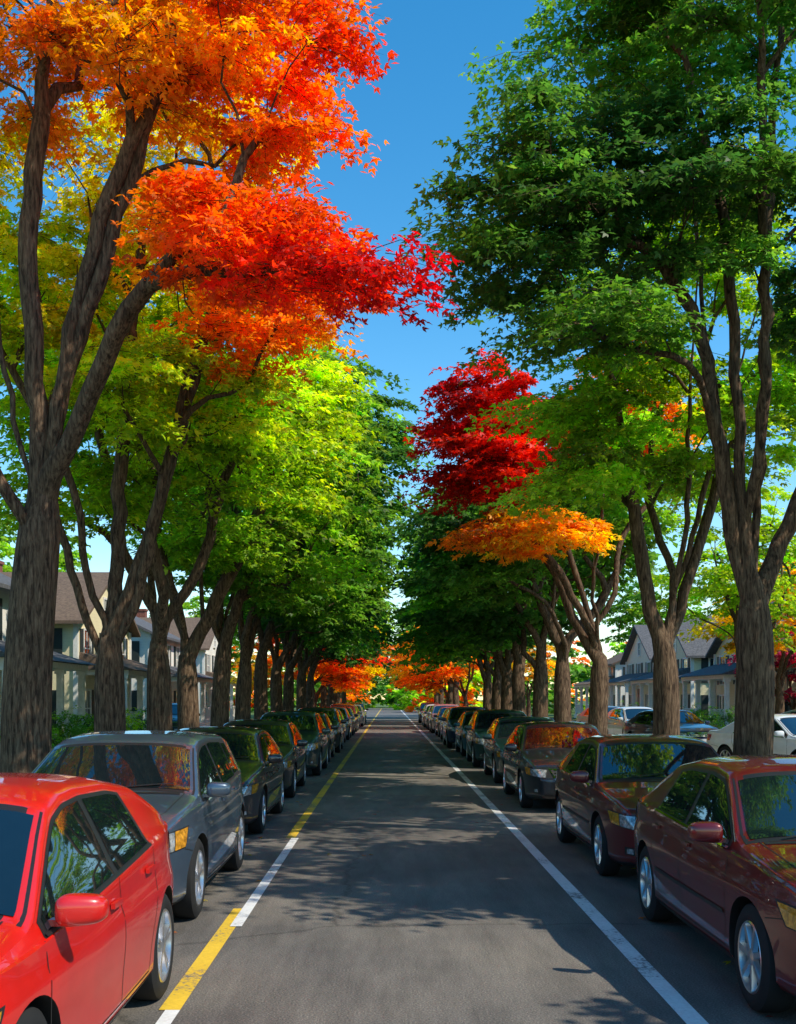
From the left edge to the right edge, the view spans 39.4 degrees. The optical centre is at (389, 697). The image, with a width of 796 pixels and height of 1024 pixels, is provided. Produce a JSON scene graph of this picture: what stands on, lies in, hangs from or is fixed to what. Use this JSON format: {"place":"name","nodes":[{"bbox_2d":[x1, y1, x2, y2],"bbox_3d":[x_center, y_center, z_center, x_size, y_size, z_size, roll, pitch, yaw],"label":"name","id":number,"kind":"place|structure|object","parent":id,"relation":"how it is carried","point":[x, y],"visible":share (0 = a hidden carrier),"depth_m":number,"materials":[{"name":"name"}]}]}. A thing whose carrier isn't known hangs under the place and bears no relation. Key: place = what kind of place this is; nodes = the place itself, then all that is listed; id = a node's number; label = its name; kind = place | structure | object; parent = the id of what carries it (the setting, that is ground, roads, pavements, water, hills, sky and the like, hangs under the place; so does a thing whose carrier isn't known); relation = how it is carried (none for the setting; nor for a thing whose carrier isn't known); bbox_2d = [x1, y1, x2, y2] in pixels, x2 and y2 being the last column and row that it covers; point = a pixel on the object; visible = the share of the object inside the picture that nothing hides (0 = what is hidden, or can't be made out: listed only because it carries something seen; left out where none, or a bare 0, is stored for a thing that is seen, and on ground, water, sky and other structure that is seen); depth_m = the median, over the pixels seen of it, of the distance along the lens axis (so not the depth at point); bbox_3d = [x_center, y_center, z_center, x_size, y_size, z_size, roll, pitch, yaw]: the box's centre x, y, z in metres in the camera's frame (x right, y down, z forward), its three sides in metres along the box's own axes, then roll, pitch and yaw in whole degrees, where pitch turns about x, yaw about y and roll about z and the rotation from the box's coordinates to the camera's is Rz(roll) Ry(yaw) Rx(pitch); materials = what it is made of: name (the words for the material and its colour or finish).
{"place":"outdoors","nodes":[
{"label":"outdoors","id":0,"kind":"place"},
{"bbox_2d":[0,0,795,699],"label":"sky","id":1,"kind":"structure","parent":0,"point":[422,100],"materials":[{"name":"blue"}]},
{"bbox_2d":[251,700,588,710],"bbox_3d":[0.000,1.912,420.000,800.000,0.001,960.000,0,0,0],"label":"ground","id":2,"kind":"structure","parent":0,"point":[387,706],"depth_m":275.13,"materials":[{"name":"green plant"}]},
{"bbox_2d":[0,204,361,730],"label":"maple tree","id":3,"kind":"object","parent":2,"relation":"on","point":[95,496],"visible":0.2,"depth_m":19.91,"materials":[{"name":"green plant"}]},
{"bbox_2d":[4,293,382,729],"bbox_3d":[-4.159,-3.418,23.845,8.051,10.680,7.013,0,0,0],"label":"maple tree","id":4,"kind":"object","parent":2,"relation":"on","point":[239,538],"visible":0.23,"depth_m":23.50,"materials":[{"name":"green plant"}]},
{"bbox_2d":[0,0,393,731],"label":"maple tree","id":5,"kind":"object","parent":2,"relation":"on","point":[126,390],"visible":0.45,"depth_m":17.15,"materials":[{"name":"green plant"}]},
{"bbox_2d":[0,0,463,772],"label":"maple tree","id":6,"kind":"object","parent":2,"relation":"on","point":[182,52],"visible":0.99,"depth_m":13.06,"materials":[{"name":"orange plant"}]},
{"bbox_2d":[105,329,407,725],"bbox_3d":[-3.883,-3.700,28.260,8.746,11.215,7.332,0,0,0],"label":"maple tree","id":7,"kind":"object","parent":2,"relation":"on","point":[314,572],"visible":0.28,"depth_m":27.78,"materials":[{"name":"green plant"}]},
{"bbox_2d":[129,360,434,719],"bbox_3d":[-3.316,-3.989,33.399,9.586,11.795,7.037,0,0,12],"label":"maple tree","id":8,"kind":"object","parent":2,"relation":"on","point":[348,601],"visible":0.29,"depth_m":32.45,"materials":[{"name":"green plant"}]},
{"bbox_2d":[166,422,408,718],"bbox_3d":[-4.129,-3.817,38.054,9.833,11.459,8.050,0,0,0],"label":"maple tree","id":9,"kind":"object","parent":2,"relation":"on","point":[267,627],"visible":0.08,"depth_m":37.99,"materials":[{"name":"green plant"}]},
{"bbox_2d":[194,466,402,711],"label":"maple tree","id":10,"kind":"object","parent":2,"relation":"on","point":[276,697],"visible":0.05,"depth_m":43.18,"materials":[{"name":"green plant"}]},
{"bbox_2d":[205,495,410,710],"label":"maple tree","id":11,"kind":"object","parent":2,"relation":"on","point":[293,657],"visible":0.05,"depth_m":48.43,"materials":[{"name":"green plant"}]},
{"bbox_2d":[254,634,394,703],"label":"maple tree","id":12,"kind":"object","parent":2,"relation":"on","point":[335,674],"visible":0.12,"depth_m":62.95,"materials":[{"name":"orange plant"}]},
{"bbox_2d":[267,625,386,706],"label":"maple tree","id":13,"kind":"object","parent":2,"relation":"on","point":[370,671],"visible":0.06,"depth_m":70.45,"materials":[{"name":"orange plant"}]},
{"bbox_2d":[274,545,397,710],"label":"maple tree","id":14,"kind":"object","parent":2,"relation":"on","point":[301,687],"visible":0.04,"depth_m":53.86,"materials":[{"name":"green plant"}]},
{"bbox_2d":[302,581,398,706],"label":"maple tree","id":15,"kind":"object","parent":2,"relation":"on","point":[326,653],"visible":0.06,"depth_m":59.38,"materials":[{"name":"green plant"}]},
{"bbox_2d":[328,586,398,706],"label":"maple tree","id":16,"kind":"object","parent":2,"relation":"on","point":[330,695],"depth_m":81.82,"materials":[{"name":"green plant"}]},
{"bbox_2d":[149,598,642,713],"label":"distant trees","id":17,"kind":"object","parent":2,"relation":"on","point":[579,672],"visible":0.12,"depth_m":162.97,"materials":[{"name":"green plant"}]},
{"bbox_2d":[390,602,473,703],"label":"maple tree","id":18,"kind":"object","parent":2,"relation":"on","point":[450,694],"visible":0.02,"depth_m":82.47,"materials":[{"name":"green plant"}]},
{"bbox_2d":[394,622,473,705],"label":"maple tree","id":19,"kind":"object","parent":2,"relation":"on","point":[455,695],"visible":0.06,"depth_m":76.88,"materials":[{"name":"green plant"}]},
{"bbox_2d":[388,655,479,703],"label":"maple tree","id":20,"kind":"object","parent":2,"relation":"on","point":[434,679],"visible":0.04,"depth_m":89.93,"materials":[{"name":"orange plant"}]},
{"bbox_2d":[386,626,491,705],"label":"maple tree","id":21,"kind":"object","parent":2,"relation":"on","point":[456,673],"visible":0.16,"depth_m":67.90,"materials":[{"name":"orange plant"}]},
{"bbox_2d":[397,594,556,709],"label":"maple tree","id":22,"kind":"object","parent":2,"relation":"on","point":[485,673],"visible":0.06,"depth_m":54.52,"materials":[{"name":"green plant"}]},
{"bbox_2d":[393,548,594,708],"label":"maple tree","id":23,"kind":"object","parent":2,"relation":"on","point":[496,691],"visible":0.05,"depth_m":48.87,"materials":[{"name":"green plant"}]},
{"bbox_2d":[392,546,619,708],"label":"maple tree","id":24,"kind":"object","parent":2,"relation":"on","point":[505,668],"visible":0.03,"depth_m":43.85,"materials":[{"name":"green plant"}]},
{"bbox_2d":[491,645,555,715],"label":"shade tree","id":25,"kind":"object","parent":2,"relation":"on","point":[551,662],"visible":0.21,"depth_m":83.40,"materials":[{"name":"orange plant"}]},
{"bbox_2d":[393,500,653,715],"bbox_3d":[5.048,-3.184,39.091,9.902,10.227,6.803,0,0,0],"label":"maple tree","id":26,"kind":"object","parent":2,"relation":"on","point":[518,689],"visible":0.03,"depth_m":39.13,"materials":[{"name":"green plant"}]},
{"bbox_2d":[382,446,690,717],"bbox_3d":[4.619,-3.102,34.167,9.752,10.050,7.305,0,0,0],"label":"maple tree","id":27,"kind":"object","parent":2,"relation":"on","point":[494,621],"visible":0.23,"depth_m":34.21,"materials":[{"name":"green plant"}]},
{"bbox_2d":[379,406,705,721],"bbox_3d":[4.328,-3.045,29.432,9.182,9.938,6.774,0,0,0],"label":"maple tree","id":28,"kind":"object","parent":2,"relation":"on","point":[475,573],"visible":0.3,"depth_m":29.06,"materials":[{"name":"green plant"}]},
{"bbox_2d":[395,341,730,734],"bbox_3d":[3.971,-3.028,25.392,7.692,9.889,6.245,0,0,-29],"label":"maple tree","id":29,"kind":"object","parent":2,"relation":"on","point":[489,462],"visible":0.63,"depth_m":24.00,"materials":[{"name":"red plant"}]},
{"bbox_2d":[383,0,795,755],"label":"maple tree","id":30,"kind":"object","parent":2,"relation":"on","point":[573,212],"visible":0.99,"depth_m":13.20,"materials":[{"name":"green plant"}]},
{"bbox_2d":[464,133,795,734],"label":"maple tree","id":31,"kind":"object","parent":2,"relation":"on","point":[590,415],"visible":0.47,"depth_m":18.55,"materials":[{"name":"green plant"}]},
{"bbox_2d":[626,482,795,652],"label":"shade tree","id":32,"kind":"object","parent":2,"relation":"on","point":[717,587],"visible":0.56,"depth_m":35.05,"materials":[{"name":"green plant"}]},
{"bbox_2d":[700,705,734,728],"bbox_3d":[14.896,1.097,49.914,2.585,1.591,2.152,0,0,0],"label":"shrub","id":33,"kind":"object","parent":2,"relation":"on","point":[730,716],"visible":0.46,"depth_m":49.74,"materials":[{"name":"green plant"}]},
{"bbox_2d":[677,561,795,713],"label":"shade tree","id":34,"kind":"object","parent":2,"relation":"on","point":[730,648],"visible":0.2,"depth_m":39.87,"materials":[{"name":"green plant"}]},
{"bbox_2d":[110,708,795,1023],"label":"road","id":35,"kind":"structure","parent":0,"point":[439,905],"depth_m":9.31,"materials":[{"name":"grey asphalt"}]},
{"bbox_2d":[0,773,173,1023],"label":"parked car","id":36,"kind":"object","parent":35,"relation":"on","point":[86,911],"visible":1,"depth_m":5.37,"materials":[{"name":"red paint"}]},
{"bbox_2d":[32,730,244,917],"bbox_3d":[-2.520,1.116,10.978,2.177,1.569,4.694,0,0,0],"label":"parked car","id":37,"kind":"object","parent":35,"relation":"on","point":[187,785],"visible":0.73,"depth_m":10.21,"materials":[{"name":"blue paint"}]},
{"bbox_2d":[155,1010,179,1023],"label":"road marking","id":38,"kind":"object","parent":35,"relation":"on","point":[167,1016],"visible":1,"depth_m":6.59,"materials":[{"name":"white paint"}]},
{"bbox_2d":[159,908,241,1009],"bbox_3d":[-1.335,1.895,8.375,0.130,0.001,3.250,0,0,0],"label":"road marking","id":39,"kind":"object","parent":35,"relation":"on","point":[178,996],"visible":1,"depth_m":7.84,"materials":[{"name":"yellow paint"}]},
{"bbox_2d":[177,726,284,832],"bbox_3d":[-2.620,1.170,16.998,2.139,1.460,4.894,0,0,0],"label":"parked car","id":40,"kind":"object","parent":35,"relation":"on","point":[257,753],"visible":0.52,"depth_m":16.16,"materials":[{"name":"black paint"}]},
{"bbox_2d":[230,838,297,925],"bbox_3d":[-1.270,1.891,12.100,0.100,0.001,5.800,0,0,0],"label":"road marking","id":41,"kind":"object","parent":35,"relation":"on","point":[246,909],"visible":1,"depth_m":11.08,"materials":[{"name":"white paint"}]},
{"bbox_2d":[223,719,307,796],"bbox_3d":[-2.668,1.170,22.598,2.139,1.460,4.894,0,0,0],"label":"parked car","id":42,"kind":"object","parent":35,"relation":"on","point":[286,736],"visible":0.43,"depth_m":21.89,"materials":[{"name":"black paint"}]},
{"bbox_2d":[261,711,329,774],"bbox_3d":[-2.549,1.116,28.563,2.177,1.569,4.694,0,0,0],"label":"parked car","id":43,"kind":"object","parent":35,"relation":"on","point":[313,730],"visible":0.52,"depth_m":27.66,"materials":[{"name":"green paint"}]},
{"bbox_2d":[298,707,346,752],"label":"parked car","id":44,"kind":"object","parent":35,"relation":"on","point":[333,714],"visible":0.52,"depth_m":39.06,"materials":[{"name":"black paint"}]},
{"bbox_2d":[316,712,337,761],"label":"parked car","id":45,"kind":"object","parent":35,"relation":"on","point":[331,734],"visible":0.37,"depth_m":33.55,"materials":[{"name":"black paint"}]},
{"bbox_2d":[286,709,380,837],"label":"road marking","id":46,"kind":"object","parent":35,"relation":"on","point":[298,826],"visible":0.96,"depth_m":21.12,"materials":[{"name":"yellow paint"}]},
{"bbox_2d":[331,707,353,739],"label":"parked car","id":47,"kind":"object","parent":35,"relation":"on","point":[345,712],"visible":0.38,"depth_m":50.38,"materials":[{"name":"black paint"}]},
{"bbox_2d":[330,704,360,731],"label":"parked car","id":48,"kind":"object","parent":35,"relation":"on","point":[353,708],"visible":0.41,"depth_m":62.48,"materials":[{"name":"black paint"}]},
{"bbox_2d":[433,707,449,736],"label":"parked car","id":49,"kind":"object","parent":35,"relation":"on","point":[437,721],"visible":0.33,"depth_m":54.28,"materials":[{"name":"black paint"}]},
{"bbox_2d":[427,704,457,732],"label":"parked car","id":50,"kind":"object","parent":35,"relation":"on","point":[435,709],"visible":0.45,"depth_m":60.17,"materials":[{"name":"red paint"}]},
{"bbox_2d":[441,706,484,747],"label":"parked car","id":51,"kind":"object","parent":35,"relation":"on","point":[451,717],"visible":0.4,"depth_m":42.74,"materials":[{"name":"black paint"}]},
{"bbox_2d":[454,711,475,755],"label":"parked car","id":52,"kind":"object","parent":35,"relation":"on","point":[461,731],"visible":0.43,"depth_m":36.91,"materials":[{"name":"grey paint"}]},
{"bbox_2d":[464,709,525,766],"bbox_3d":[3.194,1.116,31.873,2.177,1.569,4.694,0,0,1],"label":"parked car","id":53,"kind":"object","parent":35,"relation":"on","point":[478,725],"visible":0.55,"depth_m":31.06,"materials":[{"name":"green paint"}]},
{"bbox_2d":[482,716,553,782],"bbox_3d":[3.207,1.170,26.126,2.139,1.460,4.894,0,0,1],"label":"parked car","id":54,"kind":"object","parent":35,"relation":"on","point":[495,737],"visible":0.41,"depth_m":25.42,"materials":[{"name":"green paint"}]},
{"bbox_2d":[502,721,600,807],"bbox_3d":[3.133,1.170,20.598,2.139,1.460,4.894,0,0,0],"label":"parked car","id":55,"kind":"object","parent":35,"relation":"on","point":[535,754],"visible":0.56,"depth_m":19.64,"materials":[{"name":"black paint"}]},
{"bbox_2d":[401,710,708,1023],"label":"road marking","id":56,"kind":"object","parent":35,"relation":"on","point":[682,1007],"visible":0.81,"depth_m":9.13,"materials":[{"name":"white paint"}]},
{"bbox_2d":[555,734,720,875],"bbox_3d":[3.100,1.170,13.318,2.139,1.460,4.894,0,0,0],"label":"parked car","id":57,"kind":"object","parent":35,"relation":"on","point":[604,783],"visible":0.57,"depth_m":12.51,"materials":[{"name":"red paint"}]},
{"bbox_2d":[634,755,795,1012],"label":"parked car","id":58,"kind":"object","parent":35,"relation":"on","point":[715,846],"visible":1,"depth_m":7.43,"materials":[{"name":"red paint"}]},
{"bbox_2d":[531,711,579,720],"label":"lawn","id":59,"kind":"structure","parent":0,"point":[552,715],"depth_m":111.79,"materials":[{"name":"green plant"}]},
{"bbox_2d":[573,676,614,717],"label":"porch","id":60,"kind":"object","parent":59,"relation":"on","point":[581,686],"visible":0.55,"depth_m":96.23,"materials":[{"name":"white"}]},
{"bbox_2d":[608,662,624,705],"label":"walls","id":61,"kind":"structure","parent":59,"relation":"on","point":[620,670],"depth_m":90.50,"materials":[{"name":"white paint"}]},
{"bbox_2d":[608,672,651,706],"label":"porch","id":62,"kind":"object","parent":59,"relation":"on","point":[618,682],"visible":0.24,"depth_m":80.57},
{"bbox_2d":[627,635,652,706],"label":"walls","id":63,"kind":"structure","parent":59,"relation":"on","point":[633,658],"depth_m":83.09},
{"bbox_2d":[620,625,652,664],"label":"roof","id":64,"kind":"structure","parent":63,"relation":"on","point":[642,633],"depth_m":81.27,"materials":[{"name":"grey"}]},
{"bbox_2d":[625,642,650,706],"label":"window trim","id":65,"kind":"structure","parent":63,"relation":"attached to","point":[639,655],"depth_m":82.47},
{"bbox_2d":[588,563,712,652],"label":"shade tree","id":66,"kind":"object","parent":59,"relation":"on","point":[627,618],"visible":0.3,"depth_m":107.01,"materials":[{"name":"green plant"}]},
{"bbox_2d":[626,667,689,708],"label":"porch","id":67,"kind":"object","parent":59,"relation":"on","point":[643,680],"visible":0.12,"depth_m":70.57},
{"bbox_2d":[676,639,708,722],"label":"walls","id":68,"kind":"structure","parent":59,"relation":"on","point":[704,687],"depth_m":66.00,"materials":[{"name":"beige"}]},
{"bbox_2d":[651,615,723,662],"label":"roof","id":69,"kind":"structure","parent":68,"relation":"on","point":[698,647],"depth_m":67.05,"materials":[{"name":"grey"}]},
{"bbox_2d":[677,658,707,719],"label":"shutters","id":70,"kind":"object","parent":68,"relation":"attached to","point":[704,698],"visible":0.12,"depth_m":65.95,"materials":[{"name":"paint"}]},
{"bbox_2d":[674,637,713,715],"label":"window trim","id":71,"kind":"structure","parent":68,"relation":"attached to","point":[691,682],"depth_m":65.96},
{"bbox_2d":[679,663,735,728],"bbox_3d":[16.775,-0.017,57.000,2.250,3.600,8.320,0,0,0],"label":"porch","id":72,"kind":"object","parent":59,"relation":"on","point":[724,673],"visible":0.5,"depth_m":55.77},
{"bbox_2d":[716,636,734,721],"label":"walls","id":73,"kind":"structure","parent":59,"relation":"on","point":[719,689],"depth_m":59.10,"materials":[{"name":"beige"}]},
{"bbox_2d":[705,617,731,657],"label":"roof","id":74,"kind":"structure","parent":73,"relation":"on","point":[714,647],"depth_m":60.58,"materials":[{"name":"grey"}]},
{"bbox_2d":[720,651,794,711],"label":"window glass","id":75,"kind":"object","parent":73,"relation":"attached to","point":[790,670],"visible":0.04,"depth_m":51.49,"materials":[{"name":"black glass"}]},
{"bbox_2d":[727,630,795,709],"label":"ornamental tree","id":76,"kind":"object","parent":59,"relation":"on","point":[789,691],"visible":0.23,"depth_m":49.43,"materials":[{"name":"red plant"}]},
{"bbox_2d":[771,599,795,713],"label":"ornamental tree","id":77,"kind":"object","parent":59,"relation":"on","point":[793,684],"depth_m":51.41,"materials":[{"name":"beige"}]},
{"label":"driveway","id":78,"kind":"structure","parent":0,"visible":0},
{"bbox_2d":[576,706,617,722],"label":"parked car","id":79,"kind":"object","parent":78,"relation":"on","point":[582,717],"visible":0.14,"depth_m":54.62,"materials":[{"name":"silver paint"}]},
{"bbox_2d":[608,706,651,733],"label":"parked car","id":80,"kind":"object","parent":78,"relation":"on","point":[618,717],"visible":0.33,"depth_m":45.58,"materials":[{"name":"white paint"}]},
{"bbox_2d":[623,709,717,741],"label":"parked car","id":81,"kind":"object","parent":78,"relation":"on","point":[692,725],"visible":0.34,"depth_m":37.40,"materials":[{"name":"blue paint"}]},
{"bbox_2d":[706,714,795,755],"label":"parked car","id":82,"kind":"object","parent":78,"relation":"on","point":[720,741],"visible":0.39,"depth_m":26.40,"materials":[{"name":"white paint"}]},
{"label":"lawn","id":83,"kind":"structure","parent":0,"visible":0},
{"bbox_2d":[0,587,9,725],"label":"walls","id":84,"kind":"structure","parent":83,"relation":"on","point":[4,594],"depth_m":35.73,"materials":[{"name":"white"}]},
{"bbox_2d":[0,536,14,571],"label":"shade tree","id":85,"kind":"object","parent":83,"relation":"on","point":[7,554],"visible":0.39,"depth_m":59.22,"materials":[{"name":"green plant"}]},
{"bbox_2d":[0,516,92,571],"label":"shade tree","id":86,"kind":"object","parent":83,"relation":"on","point":[75,554],"visible":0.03,"depth_m":80.03,"materials":[{"name":"green plant"}]},
{"bbox_2d":[0,640,95,746],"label":"porch","id":87,"kind":"object","parent":83,"relation":"on","point":[62,664],"visible":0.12,"depth_m":36.16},
{"bbox_2d":[52,717,87,747],"bbox_3d":[-9.519,1.229,32.179,2.193,1.328,1.750,0,0,28],"label":"shrub","id":88,"kind":"object","parent":83,"relation":"on","point":[74,730],"visible":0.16,"depth_m":32.07,"materials":[{"name":"green plant"}]},
{"bbox_2d":[52,703,93,743],"bbox_3d":[-9.712,1.023,34.556,2.284,1.740,2.489,0,0,0],"label":"shrub","id":89,"kind":"object","parent":83,"relation":"on","point":[74,716],"visible":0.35,"depth_m":34.28,"materials":[{"name":"green plant"}]},
{"bbox_2d":[52,588,128,738],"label":"walls","id":90,"kind":"structure","parent":83,"relation":"on","point":[67,639],"depth_m":44.00,"materials":[{"name":"beige paint"}]},
{"bbox_2d":[0,572,140,636],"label":"roof","id":91,"kind":"structure","parent":90,"relation":"on","point":[67,611],"depth_m":46.27,"materials":[{"name":"brown"}]},
{"bbox_2d":[52,628,127,726],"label":"shutters","id":92,"kind":"object","parent":90,"relation":"attached to","point":[57,647],"visible":0.14,"depth_m":43.95,"materials":[{"name":"paint"}]},
{"bbox_2d":[73,597,130,722],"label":"window trim","id":93,"kind":"structure","parent":90,"relation":"attached to","point":[76,655],"depth_m":44.03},
{"bbox_2d":[85,600,123,725],"bbox_3d":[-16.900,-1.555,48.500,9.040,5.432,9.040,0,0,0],"label":"window glass","id":94,"kind":"object","parent":93,"relation":"in","point":[87,641],"visible":0.13,"depth_m":45.61,"materials":[{"name":"black glass"}]},
{"bbox_2d":[79,652,174,729],"bbox_3d":[-11.175,-0.017,48.500,2.250,3.600,8.780,0,0,0],"label":"porch","id":95,"kind":"object","parent":83,"relation":"on","point":[135,669],"visible":0.16,"depth_m":45.90,"materials":[{"name":"white"}]},
{"bbox_2d":[126,707,145,729],"bbox_3d":[-9.744,1.119,40.086,2.053,1.549,2.209,0,0,29],"label":"shrub","id":96,"kind":"object","parent":83,"relation":"on","point":[129,720],"visible":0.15,"depth_m":40.18,"materials":[{"name":"green plant"}]},
{"bbox_2d":[131,628,179,727],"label":"walls","id":97,"kind":"structure","parent":83,"relation":"on","point":[143,639],"depth_m":58.50,"materials":[{"name":"white"}]},
{"bbox_2d":[132,641,175,710],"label":"shutters","id":98,"kind":"object","parent":97,"relation":"attached to","point":[135,650],"visible":0.09,"depth_m":58.45,"materials":[{"name":"paint"}]},
{"bbox_2d":[131,633,179,707],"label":"window trim","id":99,"kind":"structure","parent":97,"relation":"attached to","point":[150,637],"depth_m":62.98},
{"bbox_2d":[135,617,179,641],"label":"roof","id":100,"kind":"structure","parent":97,"relation":"on","point":[142,624],"depth_m":62.69,"materials":[{"name":"grey"}]},
{"bbox_2d":[170,666,212,725],"bbox_3d":[-11.375,-0.017,63.000,2.250,3.600,8.780,0,0,0],"label":"porch","id":101,"kind":"object","parent":83,"relation":"on","point":[203,679],"visible":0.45,"depth_m":64.28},
{"bbox_2d":[196,639,217,720],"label":"walls","id":102,"kind":"structure","parent":83,"relation":"on","point":[211,651],"depth_m":75.50,"materials":[{"name":"white"}]},
{"bbox_2d":[138,617,214,649],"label":"roof","id":103,"kind":"structure","parent":102,"relation":"on","point":[191,623],"depth_m":77.99,"materials":[{"name":"grey"}]},
{"bbox_2d":[168,579,269,674],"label":"shade tree","id":104,"kind":"object","parent":83,"relation":"on","point":[194,602],"visible":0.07,"depth_m":95.09,"materials":[{"name":"green plant"}]},
{"bbox_2d":[205,671,236,720],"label":"porch","id":105,"kind":"object","parent":83,"relation":"on","point":[232,708],"visible":0.31,"depth_m":75.91,"materials":[{"name":"white"}]},
{"bbox_2d":[230,652,284,695],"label":"shade tree","id":106,"kind":"object","parent":83,"relation":"on","point":[253,657],"visible":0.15,"depth_m":73.39,"materials":[{"name":"orange plant"}]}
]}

